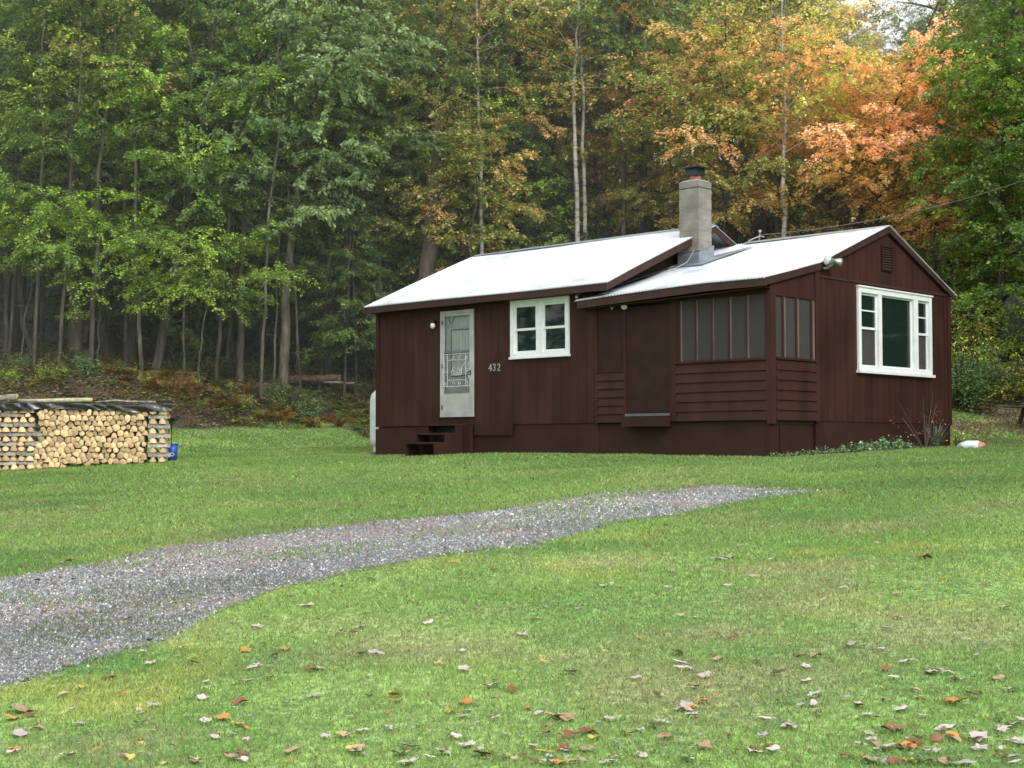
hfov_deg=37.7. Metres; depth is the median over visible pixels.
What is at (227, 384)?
shrub
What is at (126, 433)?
firewood log
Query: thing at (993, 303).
shrub
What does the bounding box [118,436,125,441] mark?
firewood log
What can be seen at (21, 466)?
firewood log
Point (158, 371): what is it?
fern
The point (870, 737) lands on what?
fallen leaf
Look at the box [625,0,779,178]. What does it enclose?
maple tree
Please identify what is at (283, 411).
fern
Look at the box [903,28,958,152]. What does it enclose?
beech tree
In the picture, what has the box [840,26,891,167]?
beech tree
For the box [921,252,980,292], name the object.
shrub
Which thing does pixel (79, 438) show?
firewood log
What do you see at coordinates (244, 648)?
fallen leaf
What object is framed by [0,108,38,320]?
forest tree
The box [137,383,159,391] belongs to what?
fern
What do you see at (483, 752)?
fallen leaf
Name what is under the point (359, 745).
fallen leaf
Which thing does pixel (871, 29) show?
beech tree
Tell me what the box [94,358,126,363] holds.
fern
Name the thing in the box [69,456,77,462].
firewood log
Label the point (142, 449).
firewood log
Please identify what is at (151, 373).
dry grass
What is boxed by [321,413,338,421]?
fern
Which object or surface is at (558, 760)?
fallen leaf
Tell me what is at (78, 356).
shrub
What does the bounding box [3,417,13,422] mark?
firewood log
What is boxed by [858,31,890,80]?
maple tree
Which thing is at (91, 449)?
firewood log
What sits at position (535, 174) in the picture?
hemlock tree
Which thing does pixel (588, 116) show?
maple tree
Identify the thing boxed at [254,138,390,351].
young hemlock
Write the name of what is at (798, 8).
tree
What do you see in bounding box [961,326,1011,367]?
shrub
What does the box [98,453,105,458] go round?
firewood log
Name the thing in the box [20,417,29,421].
firewood log
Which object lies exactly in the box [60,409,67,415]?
firewood log
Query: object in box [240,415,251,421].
shrub
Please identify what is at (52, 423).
firewood log
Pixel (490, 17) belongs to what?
birch tree
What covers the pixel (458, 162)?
maple tree
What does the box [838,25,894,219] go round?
beech tree
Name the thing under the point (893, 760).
fallen leaf
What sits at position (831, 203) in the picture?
maple tree
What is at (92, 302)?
slender tree
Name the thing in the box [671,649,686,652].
fallen leaf
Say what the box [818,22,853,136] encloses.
maple tree
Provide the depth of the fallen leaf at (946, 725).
6.18 m
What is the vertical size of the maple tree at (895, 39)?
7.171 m
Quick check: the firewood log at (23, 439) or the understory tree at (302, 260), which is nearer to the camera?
the firewood log at (23, 439)
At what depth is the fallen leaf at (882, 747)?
5.89 m
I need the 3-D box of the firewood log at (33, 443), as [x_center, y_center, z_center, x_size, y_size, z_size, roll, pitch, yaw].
[-9.547,1.195,30.059,0.426,0.119,0.128,0,-3,0]
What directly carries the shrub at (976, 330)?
on the ground at (218, 414)
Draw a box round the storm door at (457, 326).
[440,309,473,416]
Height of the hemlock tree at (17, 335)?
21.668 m
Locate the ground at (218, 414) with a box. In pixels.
[0,160,1023,767]
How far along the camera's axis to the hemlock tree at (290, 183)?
55.84 m
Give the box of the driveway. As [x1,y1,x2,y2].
[0,486,827,685]
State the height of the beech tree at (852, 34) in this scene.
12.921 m
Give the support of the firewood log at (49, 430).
on the firewood log
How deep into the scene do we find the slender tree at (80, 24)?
43.49 m
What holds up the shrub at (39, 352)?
on the ground at (218, 414)
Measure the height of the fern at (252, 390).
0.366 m
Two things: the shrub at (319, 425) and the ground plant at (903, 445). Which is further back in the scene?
the shrub at (319, 425)
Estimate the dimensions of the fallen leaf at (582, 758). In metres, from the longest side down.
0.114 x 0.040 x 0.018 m
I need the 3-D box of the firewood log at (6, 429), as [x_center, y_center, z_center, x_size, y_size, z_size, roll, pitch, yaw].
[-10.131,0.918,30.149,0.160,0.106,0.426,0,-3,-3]
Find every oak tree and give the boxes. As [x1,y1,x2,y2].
[158,0,463,390]
[188,0,494,384]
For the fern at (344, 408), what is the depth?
43.21 m
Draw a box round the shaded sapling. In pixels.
[141,222,259,373]
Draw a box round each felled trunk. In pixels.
[289,374,340,382]
[322,381,354,383]
[992,366,1023,374]
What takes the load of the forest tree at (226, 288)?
on the ground at (218, 414)
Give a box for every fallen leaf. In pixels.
[8,729,27,735]
[9,704,32,711]
[32,725,45,728]
[57,690,73,695]
[126,753,135,759]
[188,758,205,761]
[197,694,208,698]
[198,717,211,721]
[209,732,219,737]
[218,713,230,718]
[218,752,241,756]
[231,697,248,703]
[234,750,250,754]
[240,647,250,651]
[240,756,248,760]
[283,746,298,751]
[335,731,352,735]
[345,743,357,749]
[353,743,364,748]
[368,649,384,653]
[385,692,401,694]
[397,755,417,763]
[399,743,420,746]
[445,732,461,737]
[457,664,470,671]
[457,740,475,745]
[460,698,477,703]
[472,750,490,753]
[507,684,516,691]
[541,758,556,762]
[545,711,562,716]
[553,759,564,763]
[559,712,576,720]
[562,729,579,737]
[569,756,587,761]
[574,726,597,733]
[580,745,596,749]
[603,715,614,719]
[634,747,647,756]
[654,732,671,737]
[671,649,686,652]
[671,658,687,663]
[674,665,692,667]
[679,703,695,708]
[680,700,697,706]
[680,756,694,759]
[685,711,700,714]
[696,740,714,747]
[697,670,711,676]
[757,716,774,719]
[766,744,779,749]
[772,669,785,672]
[780,720,795,726]
[810,699,819,704]
[865,736,877,739]
[871,736,880,746]
[873,745,892,749]
[873,756,891,763]
[875,664,890,668]
[876,721,909,728]
[885,757,904,762]
[894,705,907,710]
[898,740,917,747]
[906,738,921,743]
[916,553,931,557]
[931,733,941,741]
[934,722,955,729]
[935,756,951,763]
[943,696,967,701]
[944,731,960,735]
[952,758,981,763]
[969,730,989,741]
[971,741,993,749]
[993,674,1005,678]
[997,726,1009,731]
[1004,721,1021,724]
[1004,739,1023,743]
[1011,736,1023,741]
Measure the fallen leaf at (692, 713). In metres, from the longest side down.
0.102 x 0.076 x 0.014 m
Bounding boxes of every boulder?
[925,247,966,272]
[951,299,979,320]
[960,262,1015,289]
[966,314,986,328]
[973,345,1007,363]
[988,372,1017,384]
[991,296,1023,342]
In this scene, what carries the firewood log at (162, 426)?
on the firewood log at (162, 431)
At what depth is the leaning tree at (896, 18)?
47.46 m
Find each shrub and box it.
[0,365,19,379]
[7,352,30,366]
[23,345,47,359]
[33,359,59,380]
[52,362,72,375]
[65,349,87,368]
[72,353,104,377]
[102,359,128,374]
[136,372,150,383]
[165,355,194,374]
[217,379,234,390]
[235,391,255,407]
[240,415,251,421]
[244,356,273,377]
[249,382,275,399]
[254,407,267,417]
[257,377,299,406]
[265,380,315,419]
[275,418,288,426]
[292,397,327,422]
[301,363,324,382]
[310,395,330,413]
[314,420,325,427]
[324,384,342,392]
[332,361,350,380]
[334,411,350,420]
[335,375,360,388]
[350,422,361,430]
[353,377,375,395]
[890,394,945,446]
[921,223,1008,269]
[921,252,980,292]
[938,251,993,299]
[951,274,996,309]
[951,285,990,334]
[951,307,996,351]
[951,329,982,368]
[951,344,997,402]
[951,346,994,379]
[952,350,1010,396]
[952,360,989,413]
[959,234,1016,266]
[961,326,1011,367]
[962,293,1022,342]
[970,262,1023,297]
[974,375,1008,399]
[984,328,1023,360]
[984,360,1021,384]
[986,247,1023,283]
[987,292,1007,318]
[991,370,1023,400]
[995,352,1023,375]
[997,357,1023,390]
[1003,319,1023,358]
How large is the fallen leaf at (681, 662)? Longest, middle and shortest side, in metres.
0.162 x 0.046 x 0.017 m
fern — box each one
[74,363,102,370]
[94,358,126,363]
[102,366,124,374]
[103,363,137,367]
[120,375,136,380]
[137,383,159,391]
[143,379,157,385]
[149,377,186,381]
[155,372,181,377]
[157,370,188,375]
[158,373,179,377]
[162,376,197,380]
[176,371,203,376]
[176,393,202,400]
[181,384,214,389]
[181,386,215,392]
[199,369,223,376]
[205,389,229,396]
[207,379,233,387]
[207,398,234,407]
[213,395,241,401]
[218,392,237,398]
[220,371,235,378]
[225,407,247,413]
[227,402,255,411]
[229,381,277,393]
[231,374,252,379]
[231,386,258,396]
[248,397,270,405]
[252,412,268,418]
[259,409,293,421]
[268,412,300,421]
[268,414,297,422]
[269,404,304,414]
[282,404,322,415]
[288,394,310,401]
[293,417,320,427]
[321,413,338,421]
[322,416,354,426]
[331,403,358,412]
[334,400,347,405]
[334,409,353,416]
[336,407,356,412]
[340,414,366,419]
[347,402,365,408]
[352,408,369,417]
[353,419,369,424]
[358,385,375,390]
[358,388,373,394]
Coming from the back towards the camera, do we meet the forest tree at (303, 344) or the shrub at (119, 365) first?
the forest tree at (303, 344)
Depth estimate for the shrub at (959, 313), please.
38.72 m
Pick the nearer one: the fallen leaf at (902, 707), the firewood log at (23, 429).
the fallen leaf at (902, 707)
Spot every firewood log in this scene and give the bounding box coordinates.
[0,412,24,416]
[0,422,12,426]
[0,441,17,445]
[0,451,16,455]
[0,461,16,464]
[1,431,25,436]
[2,427,11,431]
[2,446,10,450]
[2,455,11,460]
[2,465,11,469]
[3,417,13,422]
[3,436,11,441]
[10,446,18,450]
[10,456,18,460]
[11,427,18,431]
[11,436,19,441]
[11,464,18,469]
[12,417,20,421]
[13,422,35,426]
[16,450,36,455]
[17,441,26,445]
[17,456,27,460]
[17,461,40,465]
[18,427,28,431]
[18,446,27,450]
[18,464,27,468]
[19,437,27,441]
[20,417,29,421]
[25,413,33,417]
[25,431,48,436]
[25,441,46,446]
[25,456,34,460]
[26,436,38,441]
[27,409,39,412]
[27,427,38,431]
[27,446,35,450]
[29,417,38,421]
[34,454,41,458]
[36,443,43,448]
[37,410,45,415]
[38,420,43,426]
[38,436,46,441]
[38,448,46,453]
[38,459,45,464]
[39,413,46,419]
[40,426,47,431]
[41,453,47,458]
[42,439,48,447]
[43,420,49,426]
[44,457,50,462]
[46,445,51,452]
[47,427,53,432]
[47,451,55,458]
[48,461,54,467]
[49,414,58,420]
[49,421,55,426]
[51,457,58,462]
[52,436,57,441]
[53,429,61,435]
[54,462,60,467]
[57,436,65,442]
[57,448,63,454]
[59,442,66,448]
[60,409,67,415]
[61,430,71,436]
[61,452,68,457]
[62,425,71,429]
[62,458,71,464]
[63,414,71,422]
[64,446,70,452]
[65,436,70,443]
[65,453,73,460]
[67,421,76,427]
[68,409,74,414]
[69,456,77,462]
[70,415,76,420]
[70,445,77,452]
[71,437,77,443]
[72,452,79,456]
[73,430,79,436]
[74,410,82,415]
[74,442,81,447]
[75,436,83,440]
[76,414,83,420]
[76,426,83,430]
[76,457,83,464]
[78,439,85,445]
[79,431,86,435]
[79,452,87,457]
[80,421,86,426]
[81,446,89,451]
[82,415,89,420]
[82,424,89,431]
[83,435,90,440]
[85,440,92,445]
[86,410,93,415]
[86,431,92,436]
[86,452,92,459]
[88,415,96,420]
[88,446,95,452]
[89,426,95,430]
[90,436,96,441]
[91,452,100,457]
[93,410,99,414]
[94,458,102,463]
[95,447,101,452]
[97,420,104,426]
[97,441,103,446]
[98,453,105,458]
[99,410,104,416]
[100,435,107,442]
[102,431,111,436]
[102,447,109,452]
[103,442,112,447]
[104,410,111,415]
[104,421,110,426]
[105,452,111,459]
[106,426,115,432]
[108,458,114,463]
[110,419,116,425]
[110,442,117,447]
[110,453,117,457]
[111,432,119,437]
[112,424,121,431]
[113,414,122,420]
[113,447,119,452]
[113,458,120,463]
[117,430,125,436]
[117,442,123,447]
[117,452,124,458]
[118,415,125,419]
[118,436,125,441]
[119,458,126,463]
[124,431,129,437]
[124,447,133,452]
[125,415,132,422]
[125,438,132,443]
[126,458,132,462]
[129,432,136,437]
[130,421,137,425]
[130,426,139,431]
[130,448,137,454]
[131,415,137,421]
[132,436,138,442]
[133,456,138,462]
[134,441,141,447]
[135,451,147,457]
[136,420,142,426]
[137,414,148,419]
[137,446,146,451]
[138,426,147,431]
[139,435,147,442]
[141,453,150,459]
[142,420,148,426]
[142,430,148,435]
[148,414,167,418]
[148,423,167,428]
[148,433,167,437]
[148,443,166,447]
[148,452,167,456]
[149,419,158,423]
[149,428,158,433]
[149,438,158,442]
[149,448,158,452]
[149,457,157,461]
[158,457,167,461]
[159,411,168,414]
[159,419,168,423]
[159,429,167,433]
[159,438,168,442]
[159,447,168,452]
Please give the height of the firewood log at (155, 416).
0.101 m
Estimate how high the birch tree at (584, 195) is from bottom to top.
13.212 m
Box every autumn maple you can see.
[385,115,548,275]
[422,0,621,184]
[592,0,875,243]
[737,52,936,236]
[750,9,1009,250]
[830,34,1023,273]
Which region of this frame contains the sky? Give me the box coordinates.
[238,0,966,217]
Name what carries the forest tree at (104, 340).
on the ground at (218, 414)
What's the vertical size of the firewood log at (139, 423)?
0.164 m
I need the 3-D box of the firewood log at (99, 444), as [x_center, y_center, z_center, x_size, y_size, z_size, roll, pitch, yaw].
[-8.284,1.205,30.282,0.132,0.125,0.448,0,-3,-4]
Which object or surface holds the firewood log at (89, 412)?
on the firewood log at (92, 418)
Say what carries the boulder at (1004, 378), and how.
on the ground at (218, 414)
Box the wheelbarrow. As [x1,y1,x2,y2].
[157,418,183,448]
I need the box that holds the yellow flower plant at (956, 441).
[946,425,974,445]
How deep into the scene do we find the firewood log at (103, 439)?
30.06 m
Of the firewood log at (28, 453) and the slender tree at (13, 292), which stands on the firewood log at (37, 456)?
the firewood log at (28, 453)
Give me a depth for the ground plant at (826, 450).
24.61 m
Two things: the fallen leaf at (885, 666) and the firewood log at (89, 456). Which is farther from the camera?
the firewood log at (89, 456)
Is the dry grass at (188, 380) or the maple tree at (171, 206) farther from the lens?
the maple tree at (171, 206)
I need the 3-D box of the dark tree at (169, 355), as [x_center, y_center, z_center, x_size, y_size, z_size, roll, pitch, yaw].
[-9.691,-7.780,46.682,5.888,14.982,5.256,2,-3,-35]
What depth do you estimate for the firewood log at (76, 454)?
30.03 m
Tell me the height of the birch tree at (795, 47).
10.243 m
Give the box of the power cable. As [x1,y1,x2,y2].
[761,180,1023,234]
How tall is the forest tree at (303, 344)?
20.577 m
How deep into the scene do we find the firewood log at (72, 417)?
30.02 m
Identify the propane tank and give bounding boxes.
[362,390,378,454]
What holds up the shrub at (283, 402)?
on the ground at (218, 414)
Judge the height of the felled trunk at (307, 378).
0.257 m
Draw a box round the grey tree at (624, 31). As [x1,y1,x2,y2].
[525,0,726,235]
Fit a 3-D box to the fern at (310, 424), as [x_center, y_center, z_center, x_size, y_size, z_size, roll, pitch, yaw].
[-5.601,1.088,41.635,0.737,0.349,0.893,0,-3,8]
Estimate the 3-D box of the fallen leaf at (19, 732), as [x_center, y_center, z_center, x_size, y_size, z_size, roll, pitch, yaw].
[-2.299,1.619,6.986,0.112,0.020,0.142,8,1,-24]
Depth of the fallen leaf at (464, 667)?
7.87 m
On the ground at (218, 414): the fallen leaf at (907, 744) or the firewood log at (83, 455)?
the fallen leaf at (907, 744)
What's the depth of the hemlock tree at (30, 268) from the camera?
68.17 m
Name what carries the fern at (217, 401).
on the ground at (218, 414)
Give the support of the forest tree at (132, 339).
on the ground at (218, 414)
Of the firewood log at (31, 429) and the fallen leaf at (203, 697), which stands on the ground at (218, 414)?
the fallen leaf at (203, 697)
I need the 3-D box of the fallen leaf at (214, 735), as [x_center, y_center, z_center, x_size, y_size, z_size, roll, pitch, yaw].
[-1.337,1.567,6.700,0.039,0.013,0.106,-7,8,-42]
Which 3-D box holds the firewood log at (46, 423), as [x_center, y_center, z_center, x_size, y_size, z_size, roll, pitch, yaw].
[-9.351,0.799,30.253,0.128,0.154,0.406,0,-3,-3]
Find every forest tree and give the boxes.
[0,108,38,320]
[7,0,205,359]
[30,0,192,357]
[33,0,210,366]
[123,0,285,359]
[145,1,349,358]
[150,0,306,373]
[229,0,412,390]
[236,0,353,366]
[400,1,502,257]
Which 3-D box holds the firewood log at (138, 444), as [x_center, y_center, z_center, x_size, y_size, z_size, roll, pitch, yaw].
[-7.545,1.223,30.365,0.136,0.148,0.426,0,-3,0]
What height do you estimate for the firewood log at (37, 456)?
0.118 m
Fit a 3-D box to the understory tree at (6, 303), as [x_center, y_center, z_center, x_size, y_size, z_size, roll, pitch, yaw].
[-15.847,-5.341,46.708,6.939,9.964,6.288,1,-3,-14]
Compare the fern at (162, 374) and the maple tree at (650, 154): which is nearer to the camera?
the fern at (162, 374)
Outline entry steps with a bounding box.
[405,424,472,455]
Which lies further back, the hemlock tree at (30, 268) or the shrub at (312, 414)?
the hemlock tree at (30, 268)
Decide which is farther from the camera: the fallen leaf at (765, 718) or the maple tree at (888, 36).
the maple tree at (888, 36)
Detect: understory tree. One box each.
[0,66,114,361]
[0,75,144,357]
[0,136,47,281]
[117,117,259,365]
[157,90,338,369]
[204,128,367,374]
[280,107,461,378]
[300,98,486,295]
[393,83,596,274]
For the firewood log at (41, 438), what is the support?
on the firewood log
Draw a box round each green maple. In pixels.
[876,0,1023,321]
[886,0,1023,312]
[886,136,1023,294]
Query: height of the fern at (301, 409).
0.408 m
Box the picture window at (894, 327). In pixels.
[856,285,935,377]
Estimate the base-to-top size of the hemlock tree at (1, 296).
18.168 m
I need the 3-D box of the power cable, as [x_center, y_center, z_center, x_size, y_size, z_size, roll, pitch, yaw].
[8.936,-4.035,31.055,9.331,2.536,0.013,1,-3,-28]
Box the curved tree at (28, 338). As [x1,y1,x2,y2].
[0,0,115,358]
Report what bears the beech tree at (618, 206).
on the ground at (218, 414)
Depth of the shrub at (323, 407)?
43.47 m
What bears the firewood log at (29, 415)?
on the firewood log at (33, 419)
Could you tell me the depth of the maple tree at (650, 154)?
48.70 m
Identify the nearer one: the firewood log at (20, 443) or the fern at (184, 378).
the firewood log at (20, 443)
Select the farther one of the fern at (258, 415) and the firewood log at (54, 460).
the fern at (258, 415)
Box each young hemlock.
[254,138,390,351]
[293,191,394,402]
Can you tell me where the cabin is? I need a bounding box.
[364,165,956,456]
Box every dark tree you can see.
[12,0,185,360]
[131,0,263,368]
[538,0,722,232]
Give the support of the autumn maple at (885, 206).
on the ground at (218, 414)
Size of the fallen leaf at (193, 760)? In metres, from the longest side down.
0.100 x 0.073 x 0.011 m
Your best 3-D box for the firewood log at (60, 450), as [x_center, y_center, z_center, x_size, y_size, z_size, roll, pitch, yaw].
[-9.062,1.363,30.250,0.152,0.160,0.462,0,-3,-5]
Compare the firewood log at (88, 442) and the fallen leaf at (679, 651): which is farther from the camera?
the firewood log at (88, 442)
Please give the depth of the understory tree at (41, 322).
46.60 m
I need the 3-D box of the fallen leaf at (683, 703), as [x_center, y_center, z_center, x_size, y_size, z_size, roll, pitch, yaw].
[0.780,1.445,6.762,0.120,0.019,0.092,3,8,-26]
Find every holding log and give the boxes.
[0,394,17,400]
[14,398,92,402]
[95,399,155,402]
[127,399,172,402]
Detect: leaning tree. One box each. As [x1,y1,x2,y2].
[61,0,350,370]
[857,0,977,228]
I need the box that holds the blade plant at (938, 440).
[918,422,950,445]
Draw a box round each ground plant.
[770,452,786,455]
[792,449,809,453]
[815,446,838,451]
[837,442,866,450]
[849,440,877,450]
[864,442,883,448]
[870,438,901,448]
[878,434,911,448]
[894,439,913,447]
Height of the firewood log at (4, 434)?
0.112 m
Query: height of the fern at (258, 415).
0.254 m
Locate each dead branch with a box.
[148,344,203,368]
[186,307,211,355]
[193,373,256,383]
[209,319,235,366]
[243,321,258,368]
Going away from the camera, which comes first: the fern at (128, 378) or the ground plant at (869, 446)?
the ground plant at (869, 446)
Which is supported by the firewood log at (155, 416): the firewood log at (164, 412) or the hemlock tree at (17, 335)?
the firewood log at (164, 412)
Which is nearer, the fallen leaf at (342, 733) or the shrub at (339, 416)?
the fallen leaf at (342, 733)
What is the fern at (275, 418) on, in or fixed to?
on the ground at (218, 414)
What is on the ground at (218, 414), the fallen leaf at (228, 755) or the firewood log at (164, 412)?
the fallen leaf at (228, 755)
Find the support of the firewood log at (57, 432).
on the firewood log at (60, 439)
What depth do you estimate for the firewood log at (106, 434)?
30.10 m
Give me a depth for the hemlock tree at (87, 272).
49.07 m
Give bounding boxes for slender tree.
[0,0,83,361]
[0,0,116,366]
[28,0,150,367]
[30,0,171,363]
[45,0,192,370]
[54,0,183,363]
[106,0,251,375]
[155,1,291,381]
[163,0,306,377]
[197,7,347,403]
[218,0,345,389]
[239,0,339,396]
[278,0,411,392]
[290,0,432,402]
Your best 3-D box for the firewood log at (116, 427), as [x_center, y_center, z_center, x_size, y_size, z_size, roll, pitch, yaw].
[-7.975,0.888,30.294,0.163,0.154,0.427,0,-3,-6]
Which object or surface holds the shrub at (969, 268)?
on the ground at (218, 414)
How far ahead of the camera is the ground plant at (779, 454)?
23.62 m
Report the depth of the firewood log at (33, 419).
30.02 m
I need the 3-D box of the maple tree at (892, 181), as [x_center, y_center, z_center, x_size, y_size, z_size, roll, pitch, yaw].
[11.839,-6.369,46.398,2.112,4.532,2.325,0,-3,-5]
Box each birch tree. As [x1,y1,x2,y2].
[382,0,565,253]
[503,0,660,241]
[504,0,680,240]
[651,0,908,237]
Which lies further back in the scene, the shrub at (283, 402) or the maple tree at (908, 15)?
the maple tree at (908, 15)
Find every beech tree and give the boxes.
[288,0,465,294]
[337,0,485,316]
[366,0,578,277]
[420,0,597,253]
[459,11,637,246]
[460,4,590,240]
[473,0,656,245]
[497,5,594,241]
[520,0,661,238]
[532,5,672,233]
[576,1,711,230]
[588,0,742,229]
[590,17,720,224]
[644,0,815,242]
[669,0,834,238]
[681,0,862,237]
[685,1,800,182]
[734,0,859,202]
[822,7,866,70]
[831,78,898,227]
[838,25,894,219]
[840,22,899,154]
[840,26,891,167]
[881,77,949,253]
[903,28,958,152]
[918,1,969,36]
[947,10,983,137]
[983,3,1023,146]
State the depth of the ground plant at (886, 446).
25.92 m
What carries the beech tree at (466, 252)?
on the ground at (218, 414)
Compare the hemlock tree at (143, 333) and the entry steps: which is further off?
the hemlock tree at (143, 333)
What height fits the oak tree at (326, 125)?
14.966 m
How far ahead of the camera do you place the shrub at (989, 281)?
40.49 m
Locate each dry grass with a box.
[126,367,136,376]
[137,370,156,380]
[157,379,185,395]
[170,376,194,386]
[183,386,204,396]
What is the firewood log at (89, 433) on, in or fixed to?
on the firewood log at (92, 439)
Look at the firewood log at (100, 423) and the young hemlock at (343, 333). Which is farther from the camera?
the young hemlock at (343, 333)
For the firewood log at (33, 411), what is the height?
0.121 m
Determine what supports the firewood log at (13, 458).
on the firewood log at (8, 462)
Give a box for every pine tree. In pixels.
[318,0,566,280]
[854,0,992,213]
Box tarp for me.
[0,401,174,411]
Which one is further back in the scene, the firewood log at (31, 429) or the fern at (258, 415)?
the fern at (258, 415)
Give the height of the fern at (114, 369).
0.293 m
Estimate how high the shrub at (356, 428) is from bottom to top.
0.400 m
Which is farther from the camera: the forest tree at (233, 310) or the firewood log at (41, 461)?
the forest tree at (233, 310)
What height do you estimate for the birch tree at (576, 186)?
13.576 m
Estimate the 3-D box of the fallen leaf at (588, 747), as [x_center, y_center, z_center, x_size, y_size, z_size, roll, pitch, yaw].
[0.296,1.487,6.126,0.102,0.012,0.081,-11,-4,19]
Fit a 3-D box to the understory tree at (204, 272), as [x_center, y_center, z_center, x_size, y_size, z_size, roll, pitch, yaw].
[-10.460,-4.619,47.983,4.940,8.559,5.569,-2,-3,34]
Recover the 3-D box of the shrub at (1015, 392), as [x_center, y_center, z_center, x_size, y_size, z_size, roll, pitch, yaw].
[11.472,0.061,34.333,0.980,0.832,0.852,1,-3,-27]
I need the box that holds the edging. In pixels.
[771,446,938,456]
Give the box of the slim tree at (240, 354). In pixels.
[151,0,328,382]
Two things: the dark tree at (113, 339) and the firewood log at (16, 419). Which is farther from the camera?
the dark tree at (113, 339)
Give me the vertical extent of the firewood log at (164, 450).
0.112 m
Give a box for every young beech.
[0,166,131,361]
[0,194,196,371]
[104,219,320,382]
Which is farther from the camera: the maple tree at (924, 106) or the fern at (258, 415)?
the maple tree at (924, 106)
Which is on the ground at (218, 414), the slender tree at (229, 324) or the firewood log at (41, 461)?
the slender tree at (229, 324)
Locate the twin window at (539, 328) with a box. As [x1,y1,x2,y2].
[509,296,570,359]
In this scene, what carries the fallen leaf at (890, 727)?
on the ground at (218, 414)
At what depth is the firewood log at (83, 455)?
30.07 m
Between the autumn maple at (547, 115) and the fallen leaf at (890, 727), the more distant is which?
the autumn maple at (547, 115)
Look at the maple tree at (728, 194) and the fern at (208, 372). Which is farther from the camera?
the maple tree at (728, 194)
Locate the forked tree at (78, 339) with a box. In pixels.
[0,0,196,363]
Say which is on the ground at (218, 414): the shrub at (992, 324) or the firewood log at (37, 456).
the shrub at (992, 324)
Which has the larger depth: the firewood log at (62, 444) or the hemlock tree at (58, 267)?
the hemlock tree at (58, 267)
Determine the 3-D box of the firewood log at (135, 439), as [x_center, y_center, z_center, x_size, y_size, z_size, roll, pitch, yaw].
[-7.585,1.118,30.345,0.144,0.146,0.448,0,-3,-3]
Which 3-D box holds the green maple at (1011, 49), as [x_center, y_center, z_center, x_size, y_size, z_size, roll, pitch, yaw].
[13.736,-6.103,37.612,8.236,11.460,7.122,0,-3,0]
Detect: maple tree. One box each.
[0,12,93,347]
[81,1,246,366]
[319,14,460,298]
[339,0,541,282]
[381,21,512,275]
[503,3,687,237]
[535,0,730,235]
[593,0,765,228]
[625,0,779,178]
[661,1,792,201]
[721,0,822,172]
[784,0,900,64]
[790,83,879,224]
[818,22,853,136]
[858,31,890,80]
[859,107,918,225]
[861,10,899,147]
[882,0,926,76]
[886,11,982,224]
[886,44,912,140]
[888,16,927,136]
[893,36,1002,236]
[895,43,962,138]
[905,13,957,120]
[919,0,1023,248]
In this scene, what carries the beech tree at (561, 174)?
on the ground at (218, 414)
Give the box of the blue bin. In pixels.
[167,443,178,460]
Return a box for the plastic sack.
[957,440,985,447]
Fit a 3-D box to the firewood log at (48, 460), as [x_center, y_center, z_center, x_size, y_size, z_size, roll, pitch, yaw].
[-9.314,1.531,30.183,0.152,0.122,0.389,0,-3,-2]
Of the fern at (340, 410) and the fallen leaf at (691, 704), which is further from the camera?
the fern at (340, 410)
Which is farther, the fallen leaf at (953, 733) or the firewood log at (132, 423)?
the firewood log at (132, 423)
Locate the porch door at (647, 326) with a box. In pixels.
[621,303,670,426]
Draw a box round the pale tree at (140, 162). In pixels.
[121,9,218,343]
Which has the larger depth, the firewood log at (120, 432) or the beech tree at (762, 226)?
the beech tree at (762, 226)
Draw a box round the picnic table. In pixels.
[1002,405,1023,424]
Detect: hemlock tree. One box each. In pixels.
[0,0,103,354]
[0,173,49,314]
[7,38,57,303]
[11,132,159,316]
[12,6,157,350]
[12,72,148,346]
[45,14,221,355]
[85,8,271,378]
[93,122,209,334]
[173,70,295,343]
[189,22,297,320]
[235,101,375,369]
[248,187,308,310]
[256,2,394,357]
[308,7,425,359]
[441,0,605,260]
[567,19,690,239]
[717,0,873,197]
[924,0,1020,204]
[951,0,1020,227]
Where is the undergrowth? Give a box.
[0,200,1023,436]
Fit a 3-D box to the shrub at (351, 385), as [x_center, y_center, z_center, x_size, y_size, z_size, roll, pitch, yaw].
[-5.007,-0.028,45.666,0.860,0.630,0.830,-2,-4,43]
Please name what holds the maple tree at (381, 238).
on the ground at (218, 414)
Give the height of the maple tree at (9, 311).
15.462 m
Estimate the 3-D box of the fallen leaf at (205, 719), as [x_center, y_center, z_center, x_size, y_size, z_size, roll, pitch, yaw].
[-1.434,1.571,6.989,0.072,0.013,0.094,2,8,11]
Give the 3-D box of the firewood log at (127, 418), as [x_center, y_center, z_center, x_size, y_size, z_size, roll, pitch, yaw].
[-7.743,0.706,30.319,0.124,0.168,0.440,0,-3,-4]
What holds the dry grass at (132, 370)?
on the ground at (218, 414)
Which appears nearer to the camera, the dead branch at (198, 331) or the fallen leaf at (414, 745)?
the fallen leaf at (414, 745)
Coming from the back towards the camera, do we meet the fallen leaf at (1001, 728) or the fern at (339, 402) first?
the fern at (339, 402)
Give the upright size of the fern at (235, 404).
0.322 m
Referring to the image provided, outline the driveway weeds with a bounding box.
[16,504,665,647]
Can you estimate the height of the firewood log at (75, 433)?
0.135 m
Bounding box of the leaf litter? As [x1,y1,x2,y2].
[0,183,1023,763]
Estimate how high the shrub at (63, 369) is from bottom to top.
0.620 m

